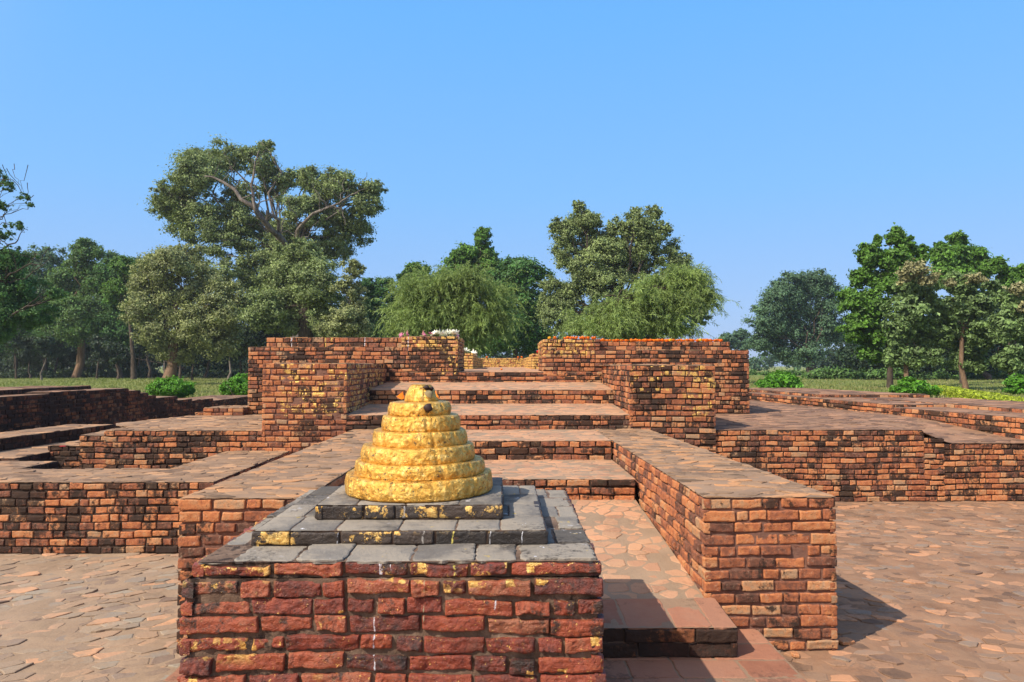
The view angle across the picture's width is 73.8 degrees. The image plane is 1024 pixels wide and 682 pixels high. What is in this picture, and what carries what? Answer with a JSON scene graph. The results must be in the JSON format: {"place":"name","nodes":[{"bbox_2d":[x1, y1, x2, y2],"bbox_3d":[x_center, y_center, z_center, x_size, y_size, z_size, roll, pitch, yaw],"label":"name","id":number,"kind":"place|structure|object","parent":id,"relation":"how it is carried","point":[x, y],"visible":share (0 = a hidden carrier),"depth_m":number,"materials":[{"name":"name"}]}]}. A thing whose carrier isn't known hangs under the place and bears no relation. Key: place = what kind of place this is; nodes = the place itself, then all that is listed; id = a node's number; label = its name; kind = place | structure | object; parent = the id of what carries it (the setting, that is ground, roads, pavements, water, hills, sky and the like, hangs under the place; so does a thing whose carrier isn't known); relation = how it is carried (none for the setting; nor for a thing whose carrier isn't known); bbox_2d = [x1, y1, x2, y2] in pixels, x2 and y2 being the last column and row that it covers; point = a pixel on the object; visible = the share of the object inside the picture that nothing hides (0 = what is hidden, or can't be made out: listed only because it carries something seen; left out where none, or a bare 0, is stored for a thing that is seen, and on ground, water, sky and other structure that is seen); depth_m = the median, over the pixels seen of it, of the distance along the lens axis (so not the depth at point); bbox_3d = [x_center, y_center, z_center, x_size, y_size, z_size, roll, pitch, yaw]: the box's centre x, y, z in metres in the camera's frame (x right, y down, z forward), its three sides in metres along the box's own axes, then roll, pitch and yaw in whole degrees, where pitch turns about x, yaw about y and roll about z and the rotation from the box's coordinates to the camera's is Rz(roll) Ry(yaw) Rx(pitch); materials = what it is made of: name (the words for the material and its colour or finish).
{"place":"outdoors","nodes":[
{"label":"outdoors","id":0,"kind":"place"},
{"bbox_2d":[0,552,186,681],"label":"paving","id":1,"kind":"structure","parent":0,"point":[109,617],"depth_m":4.33,"materials":[{"name":"brown stone"}]},
{"bbox_2d":[176,429,373,653],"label":"brick wall","id":2,"kind":"structure","parent":1,"relation":"on","point":[213,518],"depth_m":3.91,"materials":[{"name":"brown brick"}]},
{"bbox_2d":[48,414,262,468],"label":"ruin terrace","id":3,"kind":"structure","parent":0,"point":[167,443],"depth_m":7.91,"materials":[{"name":"brick"}]},
{"bbox_2d":[195,405,248,415],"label":"ruin wall","id":4,"kind":"structure","parent":3,"relation":"on","point":[235,410],"depth_m":10.29,"materials":[{"name":"brick"}]},
{"bbox_2d":[262,363,386,453],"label":"brick pier","id":5,"kind":"structure","parent":0,"point":[305,405],"depth_m":7.95,"materials":[{"name":"brown brick"}]},
{"bbox_2d":[177,477,606,681],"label":"brick plinth","id":6,"kind":"structure","parent":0,"point":[498,582],"depth_m":2.34,"materials":[{"name":"red brick"}]},
{"bbox_2d":[345,384,492,503],"bbox_3d":[-0.414,0.431,3.067,0.656,0.474,0.655,0,-2,-1],"label":"votive stupa","id":7,"kind":"object","parent":6,"relation":"on","point":[419,448],"visible":1,"depth_m":2.86,"materials":[{"name":"gold metal"}]},
{"bbox_2d":[397,392,403,399],"bbox_3d":[-0.491,0.240,3.006,0.035,0.036,0.007,0,-2,-1],"label":"petal","id":8,"kind":"object","parent":7,"relation":"on","point":[401,395],"visible":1,"depth_m":3.00,"materials":[{"name":"orange plant"}]},
{"bbox_2d":[464,353,482,368],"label":"court wall","id":9,"kind":"structure","parent":0,"point":[472,361],"depth_m":15.99,"materials":[{"name":"brick"}]},
{"bbox_2d":[464,367,537,370],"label":"court ground","id":10,"kind":"structure","parent":0,"point":[503,368],"depth_m":15.10,"materials":[{"name":"brown brick"}]},
{"bbox_2d":[481,358,523,366],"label":"court wall","id":11,"kind":"structure","parent":0,"point":[503,362],"depth_m":23.98,"materials":[{"name":"yellow brick"}]},
{"bbox_2d":[0,366,1023,397],"bbox_3d":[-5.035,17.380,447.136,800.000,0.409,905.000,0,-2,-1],"label":"lawn","id":12,"kind":"structure","parent":0,"point":[220,379],"depth_m":49.00,"materials":[{"name":"green plant"}]},
{"bbox_2d":[3,325,30,378],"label":"slender tree","id":13,"kind":"object","parent":12,"relation":"on","point":[15,343],"visible":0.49,"depth_m":63.33,"materials":[{"name":"green plant"}]},
{"bbox_2d":[16,334,38,378],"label":"slender tree","id":14,"kind":"object","parent":12,"relation":"on","point":[24,353],"visible":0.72,"depth_m":65.26,"materials":[{"name":"green plant"}]},
{"bbox_2d":[0,262,66,370],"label":"broadleaf tree","id":15,"kind":"object","parent":12,"relation":"on","point":[2,347],"visible":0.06,"depth_m":69.21,"materials":[{"name":"green plant"}]},
{"bbox_2d":[21,244,70,374],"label":"broadleaf tree","id":16,"kind":"object","parent":12,"relation":"on","point":[54,260],"visible":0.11,"depth_m":73.12,"materials":[{"name":"green plant"}]},
{"bbox_2d":[32,334,61,379],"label":"slender tree","id":17,"kind":"object","parent":12,"relation":"on","point":[47,344],"visible":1,"depth_m":58.91,"materials":[{"name":"green plant"}]},
{"bbox_2d":[52,337,70,372],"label":"slender tree","id":18,"kind":"object","parent":12,"relation":"on","point":[60,346],"visible":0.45,"depth_m":70.88,"materials":[{"name":"green plant"}]},
{"bbox_2d":[33,237,119,377],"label":"broadleaf tree","id":19,"kind":"object","parent":12,"relation":"on","point":[81,302],"visible":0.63,"depth_m":66.35,"materials":[{"name":"green plant"}]},
{"bbox_2d":[87,333,112,378],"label":"slender tree","id":20,"kind":"object","parent":12,"relation":"on","point":[95,343],"visible":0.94,"depth_m":63.37,"materials":[{"name":"green plant"}]},
{"bbox_2d":[79,257,145,377],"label":"broadleaf tree","id":21,"kind":"object","parent":12,"relation":"on","point":[115,329],"visible":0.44,"depth_m":64.88,"materials":[{"name":"green plant"}]},
{"bbox_2d":[100,341,129,378],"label":"slender tree","id":22,"kind":"object","parent":12,"relation":"on","point":[120,358],"visible":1,"depth_m":61.31,"materials":[{"name":"green plant"}]},
{"bbox_2d":[99,254,138,378],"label":"broadleaf tree","id":23,"kind":"object","parent":12,"relation":"on","point":[114,290],"visible":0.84,"depth_m":61.39,"materials":[{"name":"green plant"}]},
{"bbox_2d":[100,249,142,297],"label":"broadleaf tree","id":24,"kind":"object","parent":12,"relation":"on","point":[134,258],"visible":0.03,"depth_m":94.38,"materials":[{"name":"green plant"}]},
{"bbox_2d":[0,365,247,378],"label":"undergrowth","id":25,"kind":"object","parent":12,"relation":"on","point":[91,372],"visible":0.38,"depth_m":67.80,"materials":[{"name":"green plant"}]},
{"bbox_2d":[1,336,247,374],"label":"undergrowth","id":26,"kind":"object","parent":12,"relation":"on","point":[37,359],"visible":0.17,"depth_m":75.26,"materials":[{"name":"green plant"}]},
{"bbox_2d":[134,348,149,367],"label":"slender tree","id":27,"kind":"object","parent":12,"relation":"on","point":[138,362],"visible":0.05,"depth_m":69.51,"materials":[{"name":"green plant"}]},
{"bbox_2d":[133,333,151,377],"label":"slender tree","id":28,"kind":"object","parent":12,"relation":"on","point":[141,348],"visible":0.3,"depth_m":65.46,"materials":[{"name":"green plant"}]},
{"bbox_2d":[145,375,196,397],"bbox_3d":[-12.851,1.754,25.648,2.107,1.067,1.699,0,-2,-1],"label":"clipped bush","id":29,"kind":"object","parent":12,"relation":"on","point":[177,386],"visible":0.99,"depth_m":25.25,"materials":[{"name":"green plant"}]},
{"bbox_2d":[178,349,181,377],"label":"slender tree","id":30,"kind":"object","parent":12,"relation":"on","point":[180,372],"depth_m":63.59,"materials":[{"name":"brown plant"}]},
{"bbox_2d":[115,242,254,378],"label":"olive toned tree","id":31,"kind":"object","parent":12,"relation":"on","point":[204,318],"visible":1,"depth_m":45.04,"materials":[{"name":"green plant"}]},
{"bbox_2d":[191,345,206,379],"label":"slender tree","id":32,"kind":"object","parent":12,"relation":"on","point":[196,360],"visible":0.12,"depth_m":59.59,"materials":[{"name":"green plant"}]},
{"bbox_2d":[203,353,210,378],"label":"slender tree","id":33,"kind":"object","parent":12,"relation":"on","point":[207,370],"visible":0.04,"depth_m":65.58,"materials":[{"name":"brown plant"}]},
{"bbox_2d":[219,376,248,394],"bbox_3d":[-10.320,1.806,26.047,1.765,0.980,1.208,-1,-2,23],"label":"clipped bush","id":34,"kind":"object","parent":12,"relation":"on","point":[238,385],"visible":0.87,"depth_m":25.78,"materials":[{"name":"green plant"}]},
{"bbox_2d":[224,332,243,380],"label":"slender tree","id":35,"kind":"object","parent":12,"relation":"on","point":[230,372],"visible":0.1,"depth_m":55.73,"materials":[{"name":"brown plant"}]},
{"bbox_2d":[226,348,243,373],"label":"slender tree","id":36,"kind":"object","parent":12,"relation":"on","point":[239,357],"visible":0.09,"depth_m":61.53,"materials":[{"name":"green plant"}]},
{"bbox_2d":[234,373,247,379],"bbox_3d":[-13.381,2.066,33.867,0.830,1.021,0.684,-2,-3,43],"label":"leafy shrub","id":37,"kind":"object","parent":12,"relation":"on","point":[243,375],"visible":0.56,"depth_m":33.71,"materials":[{"name":"green plant"}]},
{"bbox_2d":[137,132,389,336],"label":"fig tree","id":38,"kind":"object","parent":12,"relation":"on","point":[198,172],"visible":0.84,"depth_m":51.27,"materials":[{"name":"green plant"}]},
{"bbox_2d":[205,275,358,373],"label":"broadleaf tree","id":39,"kind":"object","parent":12,"relation":"on","point":[252,338],"visible":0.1,"depth_m":60.24,"materials":[{"name":"green plant"}]},
{"bbox_2d":[0,320,573,375],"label":"wood","id":40,"kind":"object","parent":12,"relation":"on","point":[105,365],"visible":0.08,"depth_m":82.67,"materials":[{"name":"green plant"}]},
{"bbox_2d":[236,234,345,336],"bbox_3d":[-12.519,-1.639,39.785,6.794,9.356,5.929,0,-2,-1],"label":"fig tree","id":41,"kind":"object","parent":12,"relation":"on","point":[295,296],"visible":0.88,"depth_m":39.33,"materials":[{"name":"green plant"}]},
{"bbox_2d":[312,258,375,336],"bbox_3d":[-9.219,-0.880,37.587,3.507,7.470,2.538,0,-2,-1],"label":"slim tree","id":42,"kind":"object","parent":12,"relation":"on","point":[346,317],"visible":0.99,"depth_m":37.41,"materials":[{"name":"green plant"}]},
{"bbox_2d":[354,275,404,336],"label":"broadleaf tree","id":43,"kind":"object","parent":12,"relation":"on","point":[376,289],"visible":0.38,"depth_m":59.59,"materials":[{"name":"green plant"}]},
{"bbox_2d":[50,351,830,370],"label":"wood","id":44,"kind":"object","parent":12,"relation":"on","point":[755,363],"visible":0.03,"depth_m":150.36,"materials":[{"name":"green plant"}]},
{"bbox_2d":[396,226,501,300],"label":"conifer like tree","id":45,"kind":"object","parent":12,"relation":"on","point":[463,253],"visible":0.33,"depth_m":57.93,"materials":[{"name":"green plant"}]},
{"bbox_2d":[368,253,534,357],"bbox_3d":[-2.748,-0.637,30.293,7.648,6.055,5.581,0,-2,-1],"label":"willow like tree","id":46,"kind":"object","parent":12,"relation":"on","point":[466,313],"visible":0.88,"depth_m":29.44,"materials":[{"name":"green plant"}]},
{"bbox_2d":[374,299,569,357],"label":"broadleaf tree","id":47,"kind":"object","parent":12,"relation":"on","point":[468,337],"visible":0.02,"depth_m":59.21,"materials":[{"name":"green plant"}]},
{"bbox_2d":[472,254,556,357],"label":"broadleaf tree","id":48,"kind":"object","parent":12,"relation":"on","point":[510,266],"visible":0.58,"depth_m":51.39,"materials":[{"name":"green plant"}]},
{"bbox_2d":[533,200,713,341],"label":"peepul tree","id":49,"kind":"object","parent":12,"relation":"on","point":[608,260],"visible":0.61,"depth_m":43.74,"materials":[{"name":"green plant"}]},
{"bbox_2d":[551,260,743,341],"bbox_3d":[5.435,-0.653,29.107,8.686,5.993,5.079,0,-2,-1],"label":"willow like tree","id":50,"kind":"object","parent":12,"relation":"on","point":[631,314],"visible":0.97,"depth_m":28.67,"materials":[{"name":"green plant"}]},
{"bbox_2d":[716,332,740,349],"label":"broadleaf tree","id":51,"kind":"object","parent":12,"relation":"on","point":[731,339],"visible":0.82,"depth_m":119.69,"materials":[{"name":"green plant"}]},
{"bbox_2d":[732,328,750,350],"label":"broadleaf tree","id":52,"kind":"object","parent":12,"relation":"on","point":[741,333],"visible":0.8,"depth_m":119.94,"materials":[{"name":"green plant"}]},
{"bbox_2d":[754,369,803,387],"bbox_3d":[11.728,1.828,30.039,2.282,1.220,1.421,0,-2,-1],"label":"leafy shrub","id":53,"kind":"object","parent":12,"relation":"on","point":[779,379],"visible":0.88,"depth_m":29.72,"materials":[{"name":"green plant"}]},
{"bbox_2d":[741,268,847,374],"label":"broadleaf tree","id":54,"kind":"object","parent":12,"relation":"on","point":[782,297],"visible":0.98,"depth_m":79.92,"materials":[{"name":"green plant"}]},
{"bbox_2d":[833,222,930,387],"bbox_3d":[20.963,-1.903,38.247,5.665,9.575,2.661,0,-2,-1],"label":"teak tree","id":55,"kind":"object","parent":12,"relation":"on","point":[863,321],"visible":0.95,"depth_m":37.96,"materials":[{"name":"green plant"}]},
{"bbox_2d":[748,364,1023,379],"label":"undergrowth","id":56,"kind":"object","parent":12,"relation":"on","point":[837,372],"visible":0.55,"depth_m":61.74,"materials":[{"name":"green plant"}]},
{"bbox_2d":[815,332,999,378],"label":"wood","id":57,"kind":"object","parent":12,"relation":"on","point":[831,359],"visible":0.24,"depth_m":106.96,"materials":[{"name":"green plant"}]},
{"bbox_2d":[877,258,948,376],"bbox_3d":[20.838,-0.680,35.323,4.067,6.936,3.111,1,-2,-35],"label":"teak tree","id":58,"kind":"object","parent":12,"relation":"on","point":[911,324],"visible":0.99,"depth_m":34.80,"materials":[{"name":"green plant"}]},
{"bbox_2d":[888,376,942,395],"bbox_3d":[15.915,1.859,27.042,2.030,0.973,1.434,1,-2,-32],"label":"leafy shrub","id":59,"kind":"object","parent":12,"relation":"on","point":[907,384],"visible":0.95,"depth_m":26.74,"materials":[{"name":"green plant"}]},
{"bbox_2d":[831,298,1023,379],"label":"broadleaf tree","id":60,"kind":"object","parent":12,"relation":"on","point":[846,353],"visible":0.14,"depth_m":58.05,"materials":[{"name":"green plant"}]},
{"bbox_2d":[927,229,993,383],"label":"teak tree","id":61,"kind":"object","parent":12,"relation":"on","point":[955,252],"visible":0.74,"depth_m":45.95,"materials":[{"name":"green plant"}]},
{"bbox_2d":[926,270,1009,388],"bbox_3d":[23.879,-0.427,35.517,4.682,6.407,3.435,0,-2,-1],"label":"teak tree","id":62,"kind":"object","parent":12,"relation":"on","point":[969,300],"visible":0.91,"depth_m":35.16,"materials":[{"name":"green plant"}]},
{"bbox_2d":[931,384,1023,400],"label":"hedge","id":63,"kind":"object","parent":12,"relation":"on","point":[953,391],"visible":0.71,"depth_m":23.32,"materials":[{"name":"green plant"}]},
{"bbox_2d":[979,280,1023,375],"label":"teak tree","id":64,"kind":"object","parent":12,"relation":"on","point":[1006,324],"visible":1,"depth_m":32.87,"materials":[{"name":"green plant"}]},
{"bbox_2d":[981,255,1023,374],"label":"teak tree","id":65,"kind":"object","parent":12,"relation":"on","point":[1002,269],"visible":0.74,"depth_m":44.02,"materials":[{"name":"green plant"}]},
{"bbox_2d":[1002,373,1023,394],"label":"leafy shrub","id":66,"kind":"object","parent":12,"relation":"on","point":[1014,383],"visible":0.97,"depth_m":30.15,"materials":[{"name":"green plant"}]},
{"bbox_2d":[0,0,1023,365],"label":"sky","id":67,"kind":"structure","parent":0,"point":[772,136],"materials":[{"name":"blue"}]},
{"bbox_2d":[524,353,538,368],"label":"court wall","id":68,"kind":"structure","parent":0,"point":[531,361],"depth_m":16.13,"materials":[{"name":"brick"}]},
{"bbox_2d":[571,499,703,598],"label":"passage paving","id":69,"kind":"structure","parent":0,"point":[636,556],"depth_m":4.43,"materials":[{"name":"brown stone"}]},
{"bbox_2d":[484,459,634,499],"bbox_3d":[-0.069,1.227,6.093,2.128,0.197,1.218,0,-2,-1],"label":"step","id":70,"kind":"object","parent":69,"relation":"on","point":[604,479],"visible":0.5,"depth_m":5.64,"materials":[{"name":"brick"}]},
{"bbox_2d":[466,429,611,459],"bbox_3d":[-0.083,1.099,7.327,2.115,0.212,1.319,0,-2,-1],"label":"step","id":71,"kind":"object","parent":70,"relation":"on","point":[551,444],"visible":0.65,"depth_m":6.70,"materials":[{"name":"brick"}]},
{"bbox_2d":[345,403,630,430],"bbox_3d":[-0.282,0.950,8.642,3.336,0.245,1.398,0,-2,-1],"label":"step","id":72,"kind":"object","parent":71,"relation":"on","point":[585,416],"visible":0.71,"depth_m":7.98,"materials":[{"name":"brick"}]},
{"bbox_2d":[369,382,613,403],"bbox_3d":[-0.288,0.756,9.985,3.350,0.288,1.363,0,-2,-1],"label":"step","id":73,"kind":"object","parent":72,"relation":"on","point":[518,392],"visible":0.85,"depth_m":9.33,"materials":[{"name":"brick"}]},
{"bbox_2d":[402,371,599,381],"bbox_3d":[-0.180,0.611,11.607,3.100,0.210,1.954,0,-2,-1],"label":"step","id":74,"kind":"object","parent":73,"relation":"on","point":[500,376],"visible":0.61,"depth_m":10.65,"materials":[{"name":"brick"}]},
{"bbox_2d":[600,364,715,452],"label":"brick pier","id":75,"kind":"structure","parent":0,"point":[677,402],"depth_m":7.99,"materials":[{"name":"brown brick"}]},
{"bbox_2d":[778,501,1023,681],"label":"paving","id":76,"kind":"structure","parent":0,"point":[928,591],"depth_m":4.76,"materials":[{"name":"brown stone"}]},
{"bbox_2d":[595,428,838,650],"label":"brick wall","id":77,"kind":"structure","parent":76,"relation":"on","point":[751,547],"depth_m":3.85,"materials":[{"name":"brown brick"}]},
{"bbox_2d":[790,651,799,657],"bbox_3d":[1.558,1.724,3.760,0.045,0.015,0.066,2,-5,15],"label":"brick chip","id":78,"kind":"object","parent":76,"relation":"on","point":[794,654],"visible":1,"depth_m":3.74,"materials":[{"name":"orange brick"}]},
{"bbox_2d":[837,637,854,644],"bbox_3d":[1.922,1.728,3.933,0.099,0.018,0.067,4,0,-18],"label":"brick chip","id":79,"kind":"object","parent":76,"relation":"on","point":[845,641],"visible":0.97,"depth_m":3.92,"materials":[{"name":"brown brick"}]},
{"bbox_2d":[714,400,1023,501],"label":"brick terrace","id":80,"kind":"structure","parent":76,"relation":"on","point":[841,455],"depth_m":8.03,"materials":[{"name":"brown brick"}]},
{"bbox_2d":[749,392,1023,439],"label":"brick wall","id":81,"kind":"structure","parent":80,"relation":"on","point":[1007,424],"depth_m":10.12,"materials":[{"name":"brown brick"}]},
{"bbox_2d":[749,388,1023,412],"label":"brick wall","id":82,"kind":"structure","parent":80,"relation":"on","point":[1002,405],"depth_m":12.19,"materials":[{"name":"brown brick"}]},
{"label":"ground","id":83,"kind":"structure","parent":0,"visible":0},
{"bbox_2d":[0,461,57,468],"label":"ruin wall","id":84,"kind":"structure","parent":83,"relation":"on","point":[28,464],"depth_m":6.98,"materials":[{"name":"brick"}]},
{"bbox_2d":[0,164,68,351],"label":"thorn tree","id":85,"kind":"object","parent":83,"relation":"on","point":[17,309],"depth_m":29.98,"materials":[{"name":"green plant"}]},
{"bbox_2d":[0,440,76,460],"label":"ruin wall","id":86,"kind":"structure","parent":83,"relation":"on","point":[37,453],"depth_m":7.77,"materials":[{"name":"brick"}]},
{"bbox_2d":[0,424,113,450],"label":"ruin wall","id":87,"kind":"structure","parent":86,"relation":"on","point":[9,440],"depth_m":8.77,"materials":[{"name":"brick"}]},
{"bbox_2d":[0,385,248,431],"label":"ruin wall","id":88,"kind":"structure","parent":83,"relation":"on","point":[27,407],"depth_m":11.57,"materials":[{"name":"brick"}]},
{"bbox_2d":[0,450,290,553],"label":"ruin wall","id":89,"kind":"structure","parent":83,"relation":"on","point":[92,511],"depth_m":5.80,"materials":[{"name":"brick"}]},
{"bbox_2d":[247,336,464,413],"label":"gate block","id":90,"kind":"structure","parent":83,"relation":"on","point":[399,357],"depth_m":10.64,"materials":[{"name":"brick"}]},
{"bbox_2d":[163,629,806,681],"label":"tiled apron","id":91,"kind":"object","parent":83,"relation":"on","point":[759,658],"visible":0.2,"depth_m":3.33,"materials":[{"name":"tile"}]},
{"bbox_2d":[601,597,737,657],"bbox_3d":[-0.046,1.523,3.678,2.382,0.186,0.514,0,-2,-1],"label":"step","id":92,"kind":"object","parent":91,"relation":"on","point":[668,628],"visible":0.32,"depth_m":3.45,"materials":[{"name":"brick"}]},
{"bbox_2d":[538,339,749,413],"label":"gate block","id":93,"kind":"structure","parent":83,"relation":"on","point":[584,356],"depth_m":10.68,"materials":[{"name":"brick"}]}
]}

